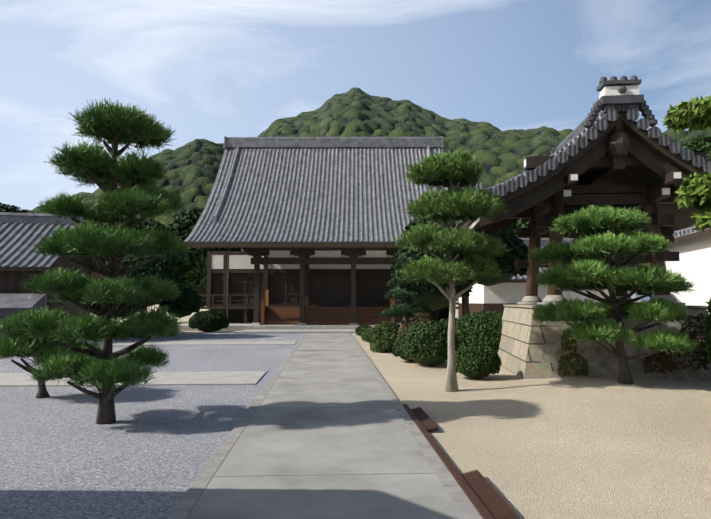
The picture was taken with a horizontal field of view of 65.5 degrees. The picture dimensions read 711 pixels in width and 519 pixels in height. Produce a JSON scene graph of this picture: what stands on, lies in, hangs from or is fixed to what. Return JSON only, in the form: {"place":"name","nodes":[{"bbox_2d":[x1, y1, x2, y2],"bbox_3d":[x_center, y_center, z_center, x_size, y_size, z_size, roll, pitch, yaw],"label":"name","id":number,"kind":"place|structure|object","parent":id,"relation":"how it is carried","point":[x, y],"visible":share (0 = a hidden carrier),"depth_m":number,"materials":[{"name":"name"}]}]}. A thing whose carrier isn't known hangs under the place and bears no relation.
{"place":"outdoors","nodes":[
{"label":"outdoors","id":0,"kind":"place"},
{"bbox_2d":[46,300,88,318],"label":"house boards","id":1,"kind":"object","parent":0,"point":[74,309],"depth_m":23.94,"materials":[{"name":"brown wood"}]},
{"bbox_2d":[0,332,303,518],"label":"gravel yard","id":2,"kind":"structure","parent":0,"point":[150,452],"depth_m":6.54,"materials":[{"name":"grey gravel"}]},
{"bbox_2d":[0,254,90,299],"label":"house walls","id":3,"kind":"structure","parent":2,"relation":"on","point":[10,281],"depth_m":20.86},
{"bbox_2d":[0,294,46,343],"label":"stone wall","id":4,"kind":"structure","parent":3,"relation":"attached to","point":[10,303],"depth_m":19.84,"materials":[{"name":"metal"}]},
{"bbox_2d":[0,212,103,275],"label":"house roof tiles","id":5,"kind":"object","parent":3,"relation":"on","point":[20,233],"visible":0.48,"depth_m":23.00,"materials":[{"name":"grey tile"}]},
{"bbox_2d":[0,254,103,278],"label":"house roof soffit","id":6,"kind":"structure","parent":3,"relation":"on","point":[90,261],"depth_m":21.02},
{"bbox_2d":[0,308,102,398],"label":"small pine tree","id":7,"kind":"object","parent":2,"relation":"on","point":[13,343],"depth_m":8.73,"materials":[{"name":"green plant"}]},
{"bbox_2d":[12,97,190,424],"bbox_3d":[-3.252,0.011,7.395,1.990,4.278,2.010,0,-4,-3],"label":"pine","id":8,"kind":"object","parent":2,"relation":"on","point":[91,370],"depth_m":7.05,"materials":[{"name":"green plant"}]},
{"bbox_2d":[89,254,201,337],"bbox_3d":[-9.384,1.545,24.454,4.621,3.768,4.047,0,-4,-3],"label":"tree","id":9,"kind":"object","parent":2,"relation":"on","point":[166,268],"depth_m":23.79,"materials":[{"name":"green plant"}]},
{"bbox_2d":[0,341,296,386],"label":"stone paving strips","id":10,"kind":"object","parent":2,"relation":"on","point":[167,378],"depth_m":11.48,"materials":[{"name":"stone"}]},
{"bbox_2d":[188,310,228,331],"bbox_3d":[-7.530,3.159,28.376,2.091,1.169,1.668,0,-4,-3],"label":"bush","id":11,"kind":"object","parent":2,"relation":"on","point":[192,323],"depth_m":27.90,"materials":[{"name":"green plant"}]},
{"bbox_2d":[186,333,463,518],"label":"concrete path","id":12,"kind":"structure","parent":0,"point":[289,429],"depth_m":5.57,"materials":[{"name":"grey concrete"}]},
{"bbox_2d":[0,0,710,300],"label":"sky","id":13,"kind":"structure","parent":0,"point":[211,70],"materials":[{"name":"blue"}]},
{"bbox_2d":[90,301,641,318],"bbox_3d":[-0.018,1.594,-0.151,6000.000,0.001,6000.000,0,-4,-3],"label":"ground sheet","id":14,"kind":"object","parent":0,"point":[192,314],"depth_m":77.75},
{"bbox_2d":[0,202,240,306],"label":"trees","id":15,"kind":"object","parent":14,"relation":"on","point":[178,225],"depth_m":38.91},
{"bbox_2d":[167,333,482,518],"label":"path kerbs","id":16,"kind":"structure","parent":14,"relation":"on","point":[184,506],"depth_m":5.56,"materials":[{"name":"stone"}]},
{"bbox_2d":[31,87,710,298],"bbox_3d":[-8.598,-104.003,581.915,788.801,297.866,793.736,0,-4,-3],"label":"forest hill","id":17,"kind":"structure","parent":0,"point":[192,167],"depth_m":483.56,"materials":[{"name":"green plant"}]},
{"bbox_2d":[113,319,710,518],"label":"sand ground","id":18,"kind":"structure","parent":0,"point":[583,448],"depth_m":6.47,"materials":[{"name":"beige sand"}]},
{"bbox_2d":[179,322,401,330],"bbox_3d":[-1.505,4.290,38.167,17.200,0.450,17.700,0,-4,0],"label":"stone foundation","id":19,"kind":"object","parent":18,"relation":"on","point":[234,326],"depth_m":29.36,"materials":[{"name":"grey stone"}]},
{"bbox_2d":[227,248,229,325],"bbox_3d":[-6.883,1.391,29.828,0.200,4.320,0.200,0,-4,0],"label":"wooden post","id":20,"kind":"object","parent":19,"relation":"on","point":[227,283],"visible":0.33,"depth_m":29.83,"materials":[{"name":"brown wood"}]},
{"bbox_2d":[196,247,458,323],"bbox_3d":[-1.526,1.559,32.185,15.800,4.360,3.300,0,-4,0],"label":"frame","id":21,"kind":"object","parent":19,"relation":"on","point":[304,260],"depth_m":32.33,"materials":[{"name":"brown wood"}]},
{"bbox_2d":[184,242,398,250],"bbox_3d":[-1.508,-3.821,37.925,14.960,7.890,17.240,0,-4,0],"label":"roof eave","id":22,"kind":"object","parent":21,"relation":"attached to","point":[281,245],"depth_m":29.06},
{"bbox_2d":[211,273,402,303],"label":"lattice panels","id":23,"kind":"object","parent":21,"relation":"attached to","point":[296,291],"depth_m":33.74,"materials":[{"name":"brown wood"}]},
{"bbox_2d":[184,136,448,241],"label":"hall roof tiles","id":24,"kind":"object","parent":21,"relation":"on","point":[313,189],"visible":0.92,"depth_m":34.62,"materials":[{"name":"grey tile"}]},
{"bbox_2d":[210,274,448,321],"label":"wooden wall panels","id":25,"kind":"object","parent":21,"relation":"attached to","point":[235,315],"visible":0.27,"depth_m":33.75,"materials":[{"name":"brown wood"}]},
{"bbox_2d":[260,290,394,324],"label":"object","id":26,"kind":"object","parent":19,"relation":"on","point":[264,302],"visible":0.58,"depth_m":30.68,"materials":[{"name":"brown wood"}]},
{"bbox_2d":[265,306,390,324],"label":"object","id":27,"kind":"structure","parent":19,"relation":"on","point":[318,315],"depth_m":31.34,"materials":[{"name":"brown wood"}]},
{"bbox_2d":[233,329,354,333],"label":"stone step","id":28,"kind":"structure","parent":18,"relation":"on","point":[267,331],"depth_m":27.22,"materials":[{"name":"grey stone"}]},
{"bbox_2d":[355,320,400,352],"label":"plants","id":29,"kind":"object","parent":18,"relation":"on","point":[388,330],"depth_m":21.16,"materials":[{"name":"green plant"}]},
{"bbox_2d":[380,256,432,332],"bbox_3d":[1.612,1.395,17.537,1.689,3.042,1.820,0,-4,-3],"label":"conifer","id":30,"kind":"object","parent":18,"relation":"on","point":[412,309],"depth_m":17.38,"materials":[{"name":"green plant"}]},
{"bbox_2d":[397,312,435,337],"bbox_3d":[2.225,2.510,20.528,1.461,1.214,4.447,-1,-4,10],"label":"dry shrub","id":31,"kind":"object","parent":18,"relation":"on","point":[424,317],"depth_m":21.45,"materials":[{"name":"brown plant"}]},
{"bbox_2d":[411,407,438,431],"bbox_3d":[0.876,2.116,7.333,0.200,0.040,1.300,-14,-3,-4],"label":"wooden plank","id":32,"kind":"object","parent":18,"relation":"on","point":[426,421],"visible":0.73,"depth_m":7.18,"materials":[{"name":"brown wood"}]},
{"bbox_2d":[391,320,459,365],"bbox_3d":[1.624,2.087,13.976,1.445,1.147,2.169,3,-5,-35],"label":"bush","id":33,"kind":"object","parent":18,"relation":"on","point":[441,331],"depth_m":13.30,"materials":[{"name":"green plant"}]},
{"bbox_2d":[403,404,493,518],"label":"wooden edging","id":34,"kind":"object","parent":18,"relation":"on","point":[479,506],"visible":0.67,"depth_m":5.00,"materials":[{"name":"brown wood"}]},
{"bbox_2d":[394,148,510,391],"bbox_3d":[1.756,0.151,9.951,2.014,4.380,2.183,0,-4,-3],"label":"pine","id":35,"kind":"object","parent":18,"relation":"on","point":[456,167],"depth_m":9.65,"materials":[{"name":"green plant"}]},
{"bbox_2d":[391,188,528,316],"bbox_3d":[4.086,0.231,21.543,5.623,5.962,4.544,0,-4,-3],"label":"tree","id":36,"kind":"object","parent":18,"relation":"on","point":[511,240],"depth_m":20.35,"materials":[{"name":"green plant"}]},
{"bbox_2d":[433,310,502,350],"bbox_3d":[4.119,2.092,15.480,4.244,1.362,2.272,0,-4,-3],"label":"hedge","id":37,"kind":"object","parent":18,"relation":"on","point":[465,322],"depth_m":14.77,"materials":[{"name":"green plant"}]},
{"bbox_2d":[455,343,501,378],"bbox_3d":[2.468,2.080,11.373,1.050,0.733,1.051,0,-4,-3],"label":"round bush","id":38,"kind":"object","parent":18,"relation":"on","point":[493,367],"depth_m":11.06,"materials":[{"name":"green plant"}]},
{"bbox_2d":[461,469,520,518],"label":"wooden plank","id":39,"kind":"object","parent":18,"relation":"on","point":[493,501],"visible":0.71,"depth_m":4.36,"materials":[{"name":"brown wood"}]},
{"bbox_2d":[459,283,635,302],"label":"low house walls","id":40,"kind":"structure","parent":18,"relation":"on","point":[506,293],"depth_m":24.93,"materials":[{"name":"white paint"}]},
{"bbox_2d":[458,303,516,317],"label":"house boards","id":41,"kind":"object","parent":40,"relation":"attached to","point":[496,307],"visible":0.14,"depth_m":24.84,"materials":[{"name":"brown wood"}]},
{"bbox_2d":[557,329,588,376],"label":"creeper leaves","id":42,"kind":"object","parent":18,"relation":"on","point":[584,366],"visible":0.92,"depth_m":10.68,"materials":[{"name":"green plant"}]},
{"bbox_2d":[472,120,706,267],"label":"timber tower","id":43,"kind":"structure","parent":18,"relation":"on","point":[620,146],"depth_m":11.67,"materials":[{"name":"brown wood"}]},
{"bbox_2d":[460,112,702,231],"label":"tower roof soffit","id":44,"kind":"structure","parent":43,"relation":"on","point":[683,219],"depth_m":11.23,"materials":[{"name":"brown wood"}]},
{"bbox_2d":[456,104,710,230],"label":"roof tiles","id":45,"kind":"object","parent":44,"relation":"on","point":[580,135],"visible":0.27,"depth_m":11.09,"materials":[{"name":"grey tile"}]},
{"bbox_2d":[583,75,657,128],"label":"roof ridge tiles","id":46,"kind":"object","parent":45,"relation":"on","point":[622,82],"visible":0.94,"depth_m":11.08,"materials":[{"name":"grey tile"}]},
{"bbox_2d":[599,85,639,98],"bbox_3d":[5.356,-3.355,11.249,0.700,0.240,0.340,0,-4,5],"label":"ridge end plaster","id":47,"kind":"object","parent":46,"relation":"attached to","point":[613,90],"visible":0.43,"depth_m":11.10,"materials":[{"name":"white paint"}]},
{"bbox_2d":[573,230,601,266],"bbox_3d":[5.546,-0.376,13.123,0.840,1.300,0.840,0,-4,5],"label":"tower bell","id":48,"kind":"object","parent":43,"relation":"attached to","point":[582,235],"visible":0.02,"depth_m":12.91,"materials":[{"name":"green metal"}]},
{"bbox_2d":[497,304,707,378],"bbox_3d":[5.544,1.818,12.956,4.004,1.500,4.004,0,-4,5],"label":"stone base","id":49,"kind":"object","parent":18,"relation":"on","point":[523,341],"visible":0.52,"depth_m":11.65,"materials":[{"name":"beige stone"}]},
{"bbox_2d":[517,295,684,304],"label":"tower plinths","id":50,"kind":"object","parent":49,"relation":"on","point":[531,300],"visible":0.56,"depth_m":11.90,"materials":[{"name":"beige stone"}]},
{"bbox_2d":[525,202,669,295],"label":"wooden posts","id":51,"kind":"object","parent":50,"relation":"on","point":[650,208],"depth_m":12.15,"materials":[{"name":"brown wood"}]},
{"bbox_2d":[527,204,700,384],"bbox_3d":[4.671,0.622,10.114,2.803,3.235,2.696,0,-4,-3],"label":"pine","id":52,"kind":"object","parent":18,"relation":"on","point":[629,279],"depth_m":9.60,"materials":[{"name":"green plant"}]},
{"bbox_2d":[527,309,710,380],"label":"stone wall","id":53,"kind":"structure","parent":18,"relation":"on","point":[601,361],"depth_m":11.07,"materials":[{"name":"grey stone"}]},
{"bbox_2d":[642,313,710,373],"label":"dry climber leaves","id":54,"kind":"object","parent":18,"relation":"on","point":[663,367],"visible":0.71,"depth_m":10.67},
{"bbox_2d":[650,232,710,313],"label":"house walls","id":55,"kind":"structure","parent":18,"relation":"on","point":[694,263],"depth_m":24.59,"materials":[{"name":"white paint"}]},
{"bbox_2d":[665,229,710,243],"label":"wall eave","id":56,"kind":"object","parent":55,"relation":"on","point":[692,235],"depth_m":23.55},
{"bbox_2d":[674,226,709,237],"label":"roof tiles","id":57,"kind":"object","parent":56,"relation":"on","point":[686,229],"visible":0.21,"depth_m":24.96,"materials":[{"name":"grey tile"}]},
{"bbox_2d":[701,297,710,360],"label":"shrub","id":58,"kind":"object","parent":18,"relation":"on","point":[707,332],"visible":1,"depth_m":10.02,"materials":[{"name":"green plant"}]},
{"bbox_2d":[504,279,525,282],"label":"house roof soffit","id":59,"kind":"structure","parent":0,"point":[517,281],"depth_m":24.33,"materials":[{"name":"brown wood"}]},
{"bbox_2d":[511,238,632,278],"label":"house roof tiles","id":60,"kind":"object","parent":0,"point":[544,241],"depth_m":27.45,"materials":[{"name":"grey tile"}]},
{"bbox_2d":[468,159,706,236],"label":"beam end caps","id":61,"kind":"object","parent":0,"point":[665,191],"visible":0.31,"depth_m":11.32,"materials":[{"name":"white paint"}]},
{"bbox_2d":[513,135,710,237],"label":"trees","id":62,"kind":"object","parent":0,"point":[699,144],"depth_m":34.38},
{"bbox_2d":[662,95,710,232],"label":"tree foliage","id":63,"kind":"object","parent":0,"point":[694,114],"visible":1,"depth_m":5.64,"materials":[{"name":"green plant"}]}
]}

